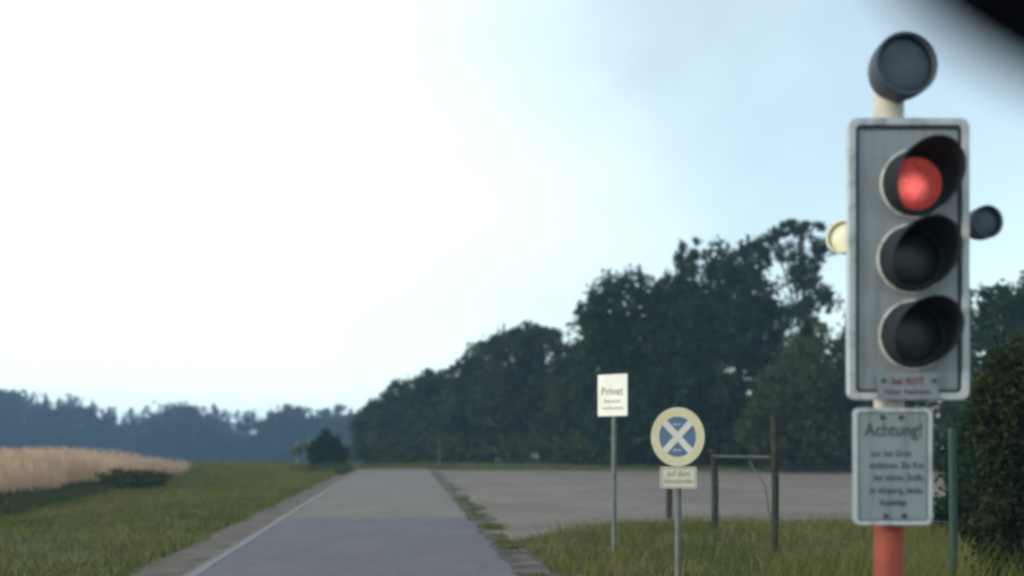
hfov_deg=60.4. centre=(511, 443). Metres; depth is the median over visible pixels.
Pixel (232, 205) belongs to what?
sky
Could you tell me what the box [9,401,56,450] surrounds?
forest tree
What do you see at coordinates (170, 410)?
forest tree
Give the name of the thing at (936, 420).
beech tree
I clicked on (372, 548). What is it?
road patch
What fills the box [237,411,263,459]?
forest tree
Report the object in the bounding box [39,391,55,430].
forest tree
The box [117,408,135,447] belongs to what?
forest tree
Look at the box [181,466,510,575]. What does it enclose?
road
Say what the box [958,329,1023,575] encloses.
elder bush
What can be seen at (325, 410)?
forest tree
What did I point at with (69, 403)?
forest tree
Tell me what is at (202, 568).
edge line
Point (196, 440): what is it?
forest tree
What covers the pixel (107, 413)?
forest tree
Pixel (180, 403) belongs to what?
forest tree
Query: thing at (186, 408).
forest tree
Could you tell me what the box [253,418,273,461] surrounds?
forest tree
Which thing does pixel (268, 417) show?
forest tree
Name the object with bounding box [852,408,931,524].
notice sign
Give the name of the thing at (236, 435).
forest tree
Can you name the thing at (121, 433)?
forest tree
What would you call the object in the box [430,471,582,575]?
road edge dirt
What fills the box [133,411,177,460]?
forest tree
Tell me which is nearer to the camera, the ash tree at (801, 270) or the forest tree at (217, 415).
the ash tree at (801, 270)
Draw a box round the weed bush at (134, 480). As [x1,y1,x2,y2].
[89,466,173,489]
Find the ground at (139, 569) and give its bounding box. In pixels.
[0,456,975,575]
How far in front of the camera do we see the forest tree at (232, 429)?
224.74 m
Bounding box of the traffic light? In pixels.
[826,32,1002,575]
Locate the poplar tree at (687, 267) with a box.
[623,236,738,466]
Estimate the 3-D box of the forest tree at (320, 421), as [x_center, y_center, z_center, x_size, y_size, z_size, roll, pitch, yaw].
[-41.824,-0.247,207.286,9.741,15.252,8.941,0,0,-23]
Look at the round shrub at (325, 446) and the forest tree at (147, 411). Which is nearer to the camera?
the round shrub at (325, 446)
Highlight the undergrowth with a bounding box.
[341,423,938,467]
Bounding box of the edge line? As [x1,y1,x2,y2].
[186,482,340,575]
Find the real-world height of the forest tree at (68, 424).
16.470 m
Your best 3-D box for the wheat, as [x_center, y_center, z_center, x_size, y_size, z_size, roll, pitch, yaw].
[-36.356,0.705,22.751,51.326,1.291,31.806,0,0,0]
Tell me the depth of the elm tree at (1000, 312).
32.66 m
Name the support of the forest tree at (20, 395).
on the ground at (139, 569)
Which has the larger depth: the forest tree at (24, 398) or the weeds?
the forest tree at (24, 398)
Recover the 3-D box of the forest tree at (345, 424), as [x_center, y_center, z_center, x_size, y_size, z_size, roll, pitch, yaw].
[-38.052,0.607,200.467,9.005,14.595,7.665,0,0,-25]
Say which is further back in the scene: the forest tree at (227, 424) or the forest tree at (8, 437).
the forest tree at (227, 424)
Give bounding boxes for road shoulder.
[132,472,352,575]
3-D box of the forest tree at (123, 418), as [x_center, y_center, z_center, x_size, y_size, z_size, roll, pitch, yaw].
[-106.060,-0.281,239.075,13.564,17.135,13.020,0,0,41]
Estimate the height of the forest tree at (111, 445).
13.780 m
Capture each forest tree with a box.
[0,390,11,410]
[0,395,24,447]
[0,397,32,451]
[4,388,18,426]
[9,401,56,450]
[11,391,29,449]
[21,389,50,449]
[22,392,50,421]
[29,397,54,448]
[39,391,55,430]
[39,405,86,453]
[41,398,79,451]
[48,397,81,426]
[58,393,100,445]
[68,403,105,455]
[74,398,101,443]
[92,408,126,452]
[94,404,100,424]
[94,406,118,450]
[96,415,129,456]
[104,406,120,437]
[106,420,131,456]
[116,413,156,460]
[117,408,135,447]
[117,411,128,431]
[129,401,181,454]
[131,411,148,454]
[133,405,150,436]
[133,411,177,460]
[152,409,182,459]
[159,414,197,461]
[162,400,188,453]
[167,409,206,454]
[173,404,213,445]
[178,410,210,462]
[188,404,211,434]
[195,413,218,460]
[200,404,236,453]
[206,417,234,461]
[209,403,227,437]
[213,409,232,441]
[224,420,258,461]
[225,410,244,443]
[227,412,233,433]
[230,413,264,462]
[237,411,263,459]
[239,411,250,437]
[242,408,262,439]
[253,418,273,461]
[259,410,299,462]
[259,411,274,445]
[266,413,301,458]
[277,403,307,417]
[279,404,314,456]
[281,407,316,462]
[304,414,322,461]
[309,407,339,439]
[313,410,345,441]
[319,403,351,426]
[326,414,355,460]
[342,414,365,464]
[348,408,353,443]
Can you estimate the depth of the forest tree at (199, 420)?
222.83 m
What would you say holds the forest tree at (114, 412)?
on the ground at (139, 569)
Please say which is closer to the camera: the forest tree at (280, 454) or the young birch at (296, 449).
the young birch at (296, 449)
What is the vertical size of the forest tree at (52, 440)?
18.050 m
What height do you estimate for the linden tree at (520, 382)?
9.857 m
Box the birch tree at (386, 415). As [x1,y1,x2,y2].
[363,377,422,463]
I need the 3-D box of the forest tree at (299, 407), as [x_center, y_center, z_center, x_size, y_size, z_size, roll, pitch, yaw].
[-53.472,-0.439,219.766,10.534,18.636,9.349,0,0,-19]
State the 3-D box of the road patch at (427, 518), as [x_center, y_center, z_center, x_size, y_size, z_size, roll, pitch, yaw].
[-2.415,1.338,15.676,3.501,0.001,0.951,0,0,0]
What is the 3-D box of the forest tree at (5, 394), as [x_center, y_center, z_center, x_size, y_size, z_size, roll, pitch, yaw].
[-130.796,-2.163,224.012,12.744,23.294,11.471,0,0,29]
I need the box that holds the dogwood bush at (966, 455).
[923,342,1020,530]
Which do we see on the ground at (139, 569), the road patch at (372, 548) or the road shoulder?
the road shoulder
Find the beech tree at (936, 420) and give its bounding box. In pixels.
[818,295,981,469]
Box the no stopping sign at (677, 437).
[651,407,704,575]
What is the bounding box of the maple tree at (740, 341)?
[662,234,788,468]
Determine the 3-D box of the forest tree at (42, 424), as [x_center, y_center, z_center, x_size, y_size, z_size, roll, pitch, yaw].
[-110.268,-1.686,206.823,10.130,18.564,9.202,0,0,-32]
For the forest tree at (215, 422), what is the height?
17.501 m
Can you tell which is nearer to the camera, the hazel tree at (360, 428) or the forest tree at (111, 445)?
the hazel tree at (360, 428)
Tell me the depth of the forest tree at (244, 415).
235.88 m
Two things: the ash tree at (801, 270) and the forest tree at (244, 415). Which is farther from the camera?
the forest tree at (244, 415)
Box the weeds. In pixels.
[0,463,351,516]
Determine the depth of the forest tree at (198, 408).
238.48 m
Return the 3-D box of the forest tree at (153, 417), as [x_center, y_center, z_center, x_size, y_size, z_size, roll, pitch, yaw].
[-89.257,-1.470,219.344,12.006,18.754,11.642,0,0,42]
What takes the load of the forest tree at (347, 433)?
on the ground at (139, 569)
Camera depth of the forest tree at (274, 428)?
198.00 m
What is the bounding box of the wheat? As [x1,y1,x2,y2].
[0,446,190,495]
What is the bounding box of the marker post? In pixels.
[438,439,440,468]
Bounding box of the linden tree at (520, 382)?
[461,318,572,459]
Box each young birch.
[290,442,305,464]
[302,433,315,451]
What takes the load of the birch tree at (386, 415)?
on the ground at (139, 569)
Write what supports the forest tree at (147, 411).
on the ground at (139, 569)
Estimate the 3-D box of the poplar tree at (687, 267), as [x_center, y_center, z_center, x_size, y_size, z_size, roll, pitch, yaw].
[8.848,-4.663,46.130,6.304,12.230,6.686,0,0,0]
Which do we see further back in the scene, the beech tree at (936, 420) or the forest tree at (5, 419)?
the forest tree at (5, 419)
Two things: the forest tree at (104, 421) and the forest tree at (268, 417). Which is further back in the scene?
the forest tree at (268, 417)
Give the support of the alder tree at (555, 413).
on the ground at (139, 569)
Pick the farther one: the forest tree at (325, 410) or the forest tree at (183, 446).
the forest tree at (325, 410)
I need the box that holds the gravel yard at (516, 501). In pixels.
[431,470,972,540]
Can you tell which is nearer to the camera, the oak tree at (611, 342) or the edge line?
the edge line
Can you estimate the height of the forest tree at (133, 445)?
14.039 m
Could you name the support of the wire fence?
on the ground at (139, 569)
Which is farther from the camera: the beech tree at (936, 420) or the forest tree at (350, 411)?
the forest tree at (350, 411)
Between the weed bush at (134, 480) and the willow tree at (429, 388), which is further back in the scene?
the willow tree at (429, 388)
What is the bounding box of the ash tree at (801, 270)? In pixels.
[753,218,863,469]
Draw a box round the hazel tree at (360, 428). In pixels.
[348,397,382,459]
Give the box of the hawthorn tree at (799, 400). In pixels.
[731,322,861,471]
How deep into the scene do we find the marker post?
45.45 m
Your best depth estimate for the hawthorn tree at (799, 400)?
39.96 m
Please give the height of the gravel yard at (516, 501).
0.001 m
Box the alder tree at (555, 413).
[521,329,609,463]
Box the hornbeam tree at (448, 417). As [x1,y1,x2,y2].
[412,340,517,463]
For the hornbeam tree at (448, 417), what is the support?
on the ground at (139, 569)
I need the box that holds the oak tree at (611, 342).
[564,263,694,465]
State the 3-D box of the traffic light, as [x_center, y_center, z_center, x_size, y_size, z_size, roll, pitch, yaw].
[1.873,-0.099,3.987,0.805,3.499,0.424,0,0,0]
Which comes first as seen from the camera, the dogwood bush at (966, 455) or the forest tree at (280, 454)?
the dogwood bush at (966, 455)
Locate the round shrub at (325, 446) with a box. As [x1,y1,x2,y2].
[305,428,348,464]
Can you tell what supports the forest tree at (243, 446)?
on the ground at (139, 569)
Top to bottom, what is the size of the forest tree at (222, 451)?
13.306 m
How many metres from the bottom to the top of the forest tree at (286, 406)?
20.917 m
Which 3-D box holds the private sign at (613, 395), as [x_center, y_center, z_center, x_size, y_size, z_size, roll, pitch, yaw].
[1.229,0.411,10.621,0.402,2.479,0.077,0,0,36]
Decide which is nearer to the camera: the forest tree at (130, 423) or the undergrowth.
the undergrowth
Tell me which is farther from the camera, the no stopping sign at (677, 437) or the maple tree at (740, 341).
the maple tree at (740, 341)
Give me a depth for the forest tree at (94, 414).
220.59 m
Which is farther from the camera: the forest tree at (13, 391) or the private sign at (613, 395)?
the forest tree at (13, 391)
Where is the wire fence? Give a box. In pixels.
[666,416,957,575]
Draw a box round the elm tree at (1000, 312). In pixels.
[932,270,1023,448]
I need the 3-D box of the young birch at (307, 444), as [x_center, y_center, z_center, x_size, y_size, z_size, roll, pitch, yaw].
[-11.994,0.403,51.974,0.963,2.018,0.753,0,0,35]
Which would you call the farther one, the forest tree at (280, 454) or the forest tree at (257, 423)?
the forest tree at (257, 423)
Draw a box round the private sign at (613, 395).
[598,374,627,554]
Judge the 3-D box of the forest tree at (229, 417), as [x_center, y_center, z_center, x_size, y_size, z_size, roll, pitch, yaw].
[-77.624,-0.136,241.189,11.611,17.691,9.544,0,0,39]
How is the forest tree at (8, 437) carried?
on the ground at (139, 569)
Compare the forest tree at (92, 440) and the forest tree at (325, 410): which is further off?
the forest tree at (325, 410)
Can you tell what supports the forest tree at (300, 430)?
on the ground at (139, 569)
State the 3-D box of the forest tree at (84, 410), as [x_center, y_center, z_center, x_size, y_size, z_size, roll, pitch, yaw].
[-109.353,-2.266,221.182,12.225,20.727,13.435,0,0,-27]
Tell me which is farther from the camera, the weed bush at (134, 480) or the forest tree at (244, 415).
the forest tree at (244, 415)
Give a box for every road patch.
[183,521,517,575]
[275,516,468,520]
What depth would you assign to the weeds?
21.01 m
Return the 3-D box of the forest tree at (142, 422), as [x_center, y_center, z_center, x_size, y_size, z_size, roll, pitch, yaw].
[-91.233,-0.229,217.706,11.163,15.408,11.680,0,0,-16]
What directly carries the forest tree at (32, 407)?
on the ground at (139, 569)
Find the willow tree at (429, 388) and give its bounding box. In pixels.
[389,367,457,454]
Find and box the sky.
[0,0,1023,455]
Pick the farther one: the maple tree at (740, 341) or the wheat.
the maple tree at (740, 341)
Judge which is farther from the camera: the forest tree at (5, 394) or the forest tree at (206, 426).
the forest tree at (5, 394)
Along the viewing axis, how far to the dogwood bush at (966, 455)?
12.94 m
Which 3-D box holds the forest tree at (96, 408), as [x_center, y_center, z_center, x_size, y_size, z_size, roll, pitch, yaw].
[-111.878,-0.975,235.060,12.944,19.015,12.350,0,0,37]
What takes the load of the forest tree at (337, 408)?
on the ground at (139, 569)
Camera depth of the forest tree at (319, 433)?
210.06 m

